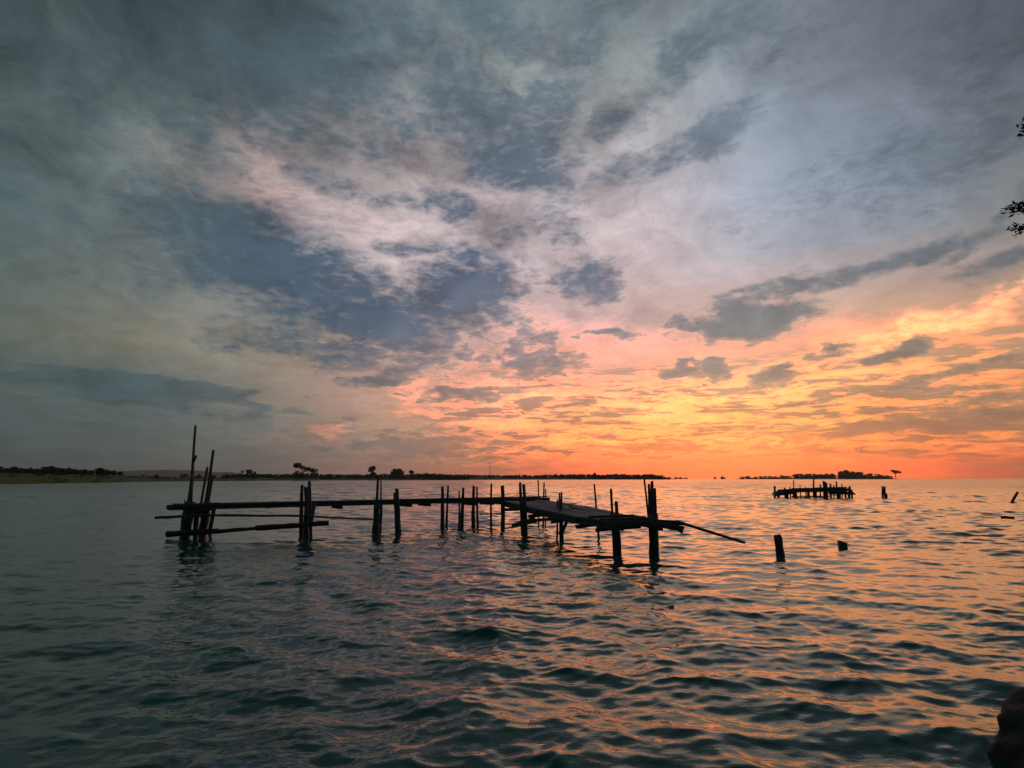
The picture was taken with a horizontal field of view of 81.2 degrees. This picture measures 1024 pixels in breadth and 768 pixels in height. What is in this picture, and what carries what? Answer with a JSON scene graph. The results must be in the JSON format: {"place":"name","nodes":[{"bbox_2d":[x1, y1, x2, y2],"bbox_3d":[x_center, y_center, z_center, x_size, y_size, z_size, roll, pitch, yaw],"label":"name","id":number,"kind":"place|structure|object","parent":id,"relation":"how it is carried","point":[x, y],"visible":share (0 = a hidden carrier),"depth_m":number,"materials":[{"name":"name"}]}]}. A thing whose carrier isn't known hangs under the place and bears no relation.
{"place":"outdoors","nodes":[
{"label":"outdoors","id":0,"kind":"place"},
{"bbox_2d":[88,470,253,477],"bbox_3d":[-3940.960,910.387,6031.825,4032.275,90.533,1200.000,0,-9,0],"label":"hills","id":1,"kind":"structure","parent":0,"point":[168,473],"depth_m":5862.81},
{"bbox_2d":[0,472,646,483],"bbox_3d":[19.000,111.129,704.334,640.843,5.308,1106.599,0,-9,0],"label":"shore","id":2,"kind":"structure","parent":0,"point":[4,479],"depth_m":314.33,"materials":[{"name":"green plant"}]},
{"bbox_2d":[1,468,15,472],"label":"shore tree","id":3,"kind":"object","parent":2,"relation":"on","point":[9,470],"visible":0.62,"depth_m":325.76,"materials":[{"name":"green plant"}]},
{"bbox_2d":[11,466,22,472],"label":"shore tree","id":4,"kind":"object","parent":2,"relation":"on","point":[17,469],"visible":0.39,"depth_m":334.34,"materials":[{"name":"green plant"}]},
{"bbox_2d":[21,468,36,473],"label":"shore tree","id":5,"kind":"object","parent":2,"relation":"on","point":[30,470],"visible":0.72,"depth_m":325.15,"materials":[{"name":"green plant"}]},
{"bbox_2d":[42,465,61,473],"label":"shore tree","id":6,"kind":"object","parent":2,"relation":"on","point":[53,470],"visible":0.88,"depth_m":325.59,"materials":[{"name":"green plant"}]},
{"bbox_2d":[58,468,67,473],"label":"shore tree","id":7,"kind":"object","parent":2,"relation":"on","point":[62,470],"visible":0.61,"depth_m":333.81,"materials":[{"name":"green plant"}]},
{"bbox_2d":[65,468,73,474],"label":"shore tree","id":8,"kind":"object","parent":2,"relation":"on","point":[69,470],"visible":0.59,"depth_m":341.13,"materials":[{"name":"green plant"}]},
{"bbox_2d":[71,469,82,473],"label":"shore tree","id":9,"kind":"object","parent":2,"relation":"on","point":[76,471],"visible":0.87,"depth_m":325.80,"materials":[{"name":"green plant"}]},
{"bbox_2d":[79,469,90,474],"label":"shore tree","id":10,"kind":"object","parent":2,"relation":"on","point":[85,471],"visible":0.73,"depth_m":333.99,"materials":[{"name":"green plant"}]},
{"bbox_2d":[94,468,106,474],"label":"shore tree","id":11,"kind":"object","parent":2,"relation":"on","point":[99,471],"visible":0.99,"depth_m":325.92,"materials":[{"name":"green plant"}]},
{"bbox_2d":[102,469,112,475],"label":"shore tree","id":12,"kind":"object","parent":2,"relation":"on","point":[108,472],"visible":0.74,"depth_m":334.07,"materials":[{"name":"green plant"}]},
{"bbox_2d":[221,474,229,478],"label":"shore shrub","id":13,"kind":"object","parent":2,"relation":"on","point":[226,476],"visible":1,"depth_m":464.34,"materials":[{"name":"green plant"}]},
{"bbox_2d":[238,469,256,477],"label":"rounded tree","id":14,"kind":"object","parent":2,"relation":"on","point":[246,475],"visible":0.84,"depth_m":552.34,"materials":[{"name":"green plant"}]},
{"bbox_2d":[292,462,318,477],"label":"spreading tree","id":15,"kind":"object","parent":2,"relation":"on","point":[305,469],"visible":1,"depth_m":592.47,"materials":[{"name":"green plant"}]},
{"bbox_2d":[363,474,372,478],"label":"shore shrub","id":16,"kind":"object","parent":2,"relation":"on","point":[366,476],"visible":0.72,"depth_m":675.41,"materials":[{"name":"green plant"}]},
{"bbox_2d":[368,466,375,476],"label":"slender tree","id":17,"kind":"object","parent":2,"relation":"on","point":[372,469],"visible":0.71,"depth_m":690.99,"materials":[{"name":"green plant"}]},
{"bbox_2d":[379,474,389,478],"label":"shore shrub","id":18,"kind":"object","parent":2,"relation":"on","point":[387,477],"visible":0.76,"depth_m":687.75,"materials":[{"name":"green plant"}]},
{"bbox_2d":[388,469,400,478],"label":"shore tree","id":19,"kind":"object","parent":2,"relation":"on","point":[395,473],"visible":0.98,"depth_m":687.21,"materials":[{"name":"green plant"}]},
{"bbox_2d":[396,468,404,478],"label":"shore tree","id":20,"kind":"object","parent":2,"relation":"on","point":[401,474],"visible":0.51,"depth_m":695.28,"materials":[{"name":"green plant"}]},
{"bbox_2d":[413,473,421,478],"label":"shore shrub","id":21,"kind":"object","parent":2,"relation":"on","point":[418,476],"visible":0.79,"depth_m":708.31,"materials":[{"name":"green plant"}]},
{"bbox_2d":[436,474,446,479],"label":"shore tree","id":22,"kind":"object","parent":2,"relation":"on","point":[442,478],"visible":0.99,"depth_m":719.14,"materials":[{"name":"green plant"}]},
{"bbox_2d":[458,474,465,479],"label":"shore shrub","id":23,"kind":"object","parent":2,"relation":"on","point":[462,477],"visible":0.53,"depth_m":740.54,"materials":[{"name":"green plant"}]},
{"bbox_2d":[574,474,583,478],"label":"tree","id":24,"kind":"object","parent":2,"relation":"on","point":[578,476],"visible":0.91,"depth_m":965.36,"materials":[{"name":"green plant"}]},
{"bbox_2d":[575,474,591,478],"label":"tree","id":25,"kind":"object","parent":2,"relation":"on","point":[587,477],"visible":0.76,"depth_m":994.05,"materials":[{"name":"green plant"}]},
{"bbox_2d":[612,473,621,479],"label":"tree","id":26,"kind":"object","parent":2,"relation":"on","point":[616,476],"visible":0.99,"depth_m":965.83,"materials":[{"name":"green plant"}]},
{"bbox_2d":[613,474,630,479],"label":"tree","id":27,"kind":"object","parent":2,"relation":"on","point":[623,477],"visible":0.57,"depth_m":992.45,"materials":[{"name":"green plant"}]},
{"bbox_2d":[648,474,655,479],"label":"tree","id":28,"kind":"object","parent":2,"relation":"on","point":[651,477],"visible":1,"depth_m":966.04,"materials":[{"name":"green plant"}]},
{"bbox_2d":[654,475,661,479],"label":"tree","id":29,"kind":"object","parent":2,"relation":"on","point":[658,477],"visible":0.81,"depth_m":994.54,"materials":[{"name":"green plant"}]},
{"bbox_2d":[0,478,1023,767],"bbox_3d":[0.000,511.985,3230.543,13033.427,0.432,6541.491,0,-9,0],"label":"sea","id":30,"kind":"structure","parent":0,"point":[134,636],"depth_m":8.06,"materials":[{"name":"liquid"}]},
{"bbox_2d":[155,425,549,538],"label":"wooden walkway","id":31,"kind":"structure","parent":30,"relation":"in","point":[190,508],"depth_m":21.23,"materials":[{"name":"brown wood"}]},
{"bbox_2d":[593,484,599,538],"bbox_3d":[2.872,4.806,19.901,0.261,2.914,0.121,0,-9,0],"label":"thin pole","id":32,"kind":"object","parent":30,"relation":"in","point":[598,535],"visible":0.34,"depth_m":20.01,"materials":[{"name":"brown wood"}]},
{"bbox_2d":[479,479,745,556],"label":"collapsed walkway","id":33,"kind":"structure","parent":30,"relation":"in","point":[560,512],"depth_m":16.31,"materials":[{"name":"brown wood"}]},
{"bbox_2d":[773,534,784,555],"bbox_3d":[7.083,4.790,15.721,0.280,1.648,0.284,0,-9,0],"label":"broken stump","id":34,"kind":"object","parent":30,"relation":"in","point":[778,542],"visible":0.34,"depth_m":15.73,"materials":[{"name":"brown wood"}]},
{"bbox_2d":[772,479,855,497],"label":"distant platform","id":35,"kind":"structure","parent":30,"relation":"in","point":[826,490],"depth_m":62.34,"materials":[{"name":"brown wood"}]},
{"bbox_2d":[837,540,847,547],"bbox_3d":[9.642,5.191,17.326,0.344,1.348,0.332,-4,-10,26],"label":"stump","id":36,"kind":"object","parent":30,"relation":"in","point":[841,544],"visible":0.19,"depth_m":17.32,"materials":[{"name":"brown wood"}]},
{"bbox_2d":[881,486,887,498],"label":"mooring poles","id":37,"kind":"object","parent":30,"relation":"in","point":[884,494],"visible":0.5,"depth_m":61.59,"materials":[{"name":"brown wood"}]},
{"bbox_2d":[890,469,901,478],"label":"lone tree","id":38,"kind":"object","parent":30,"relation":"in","point":[894,471],"visible":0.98,"depth_m":1323.93,"materials":[{"name":"green plant"}]},
{"bbox_2d":[987,688,1023,767],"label":"shore rock","id":39,"kind":"object","parent":30,"relation":"in","point":[1006,747],"visible":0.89,"depth_m":4.33,"materials":[{"name":"black stone"}]},
{"bbox_2d":[1011,491,1018,501],"bbox_3d":[42.343,10.047,50.612,1.400,1.856,0.236,0,-9,0],"label":"leaning stick","id":40,"kind":"object","parent":30,"relation":"in","point":[1014,496],"visible":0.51,"depth_m":50.62,"materials":[{"name":"brown wood"}]},
{"bbox_2d":[0,0,1023,478],"label":"sky","id":41,"kind":"structure","parent":0,"point":[667,238],"materials":[{"name":"grey"}]},
{"bbox_2d":[776,478,852,478],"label":"islet","id":42,"kind":"object","parent":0,"point":[814,478],"visible":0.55,"depth_m":1293.29,"materials":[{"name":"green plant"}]},
{"bbox_2d":[792,473,810,477],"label":"islet tree","id":43,"kind":"object","parent":42,"relation":"on","point":[801,475],"visible":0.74,"depth_m":1328.27,"materials":[{"name":"green plant"}]},
{"bbox_2d":[824,473,832,477],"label":"islet tree","id":44,"kind":"object","parent":42,"relation":"on","point":[826,475],"visible":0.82,"depth_m":1330.70,"materials":[{"name":"green plant"}]},
{"bbox_2d":[836,471,845,477],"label":"islet tree","id":45,"kind":"object","parent":42,"relation":"on","point":[840,475],"visible":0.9,"depth_m":1321.61,"materials":[{"name":"green plant"}]},
{"bbox_2d":[842,469,853,477],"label":"islet tree","id":46,"kind":"object","parent":42,"relation":"on","point":[847,473],"visible":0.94,"depth_m":1319.23,"materials":[{"name":"green plant"}]},
{"bbox_2d":[850,471,856,478],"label":"islet tree","id":47,"kind":"object","parent":42,"relation":"on","point":[854,476],"visible":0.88,"depth_m":1320.23,"materials":[{"name":"green plant"}]},
{"bbox_2d":[856,471,865,478],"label":"islet tree","id":48,"kind":"object","parent":42,"relation":"on","point":[859,475],"visible":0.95,"depth_m":1317.11,"materials":[{"name":"green plant"}]},
{"bbox_2d":[867,473,878,478],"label":"islet tree","id":49,"kind":"object","parent":42,"relation":"on","point":[872,476],"visible":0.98,"depth_m":1320.52,"materials":[{"name":"green plant"}]},
{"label":"bank","id":50,"kind":"structure","parent":0,"visible":0},
{"bbox_2d":[998,116,1023,235],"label":"overhanging tree","id":51,"kind":"object","parent":50,"relation":"on","point":[1018,207],"visible":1,"depth_m":5.99,"materials":[{"name":"green plant"}]}
]}

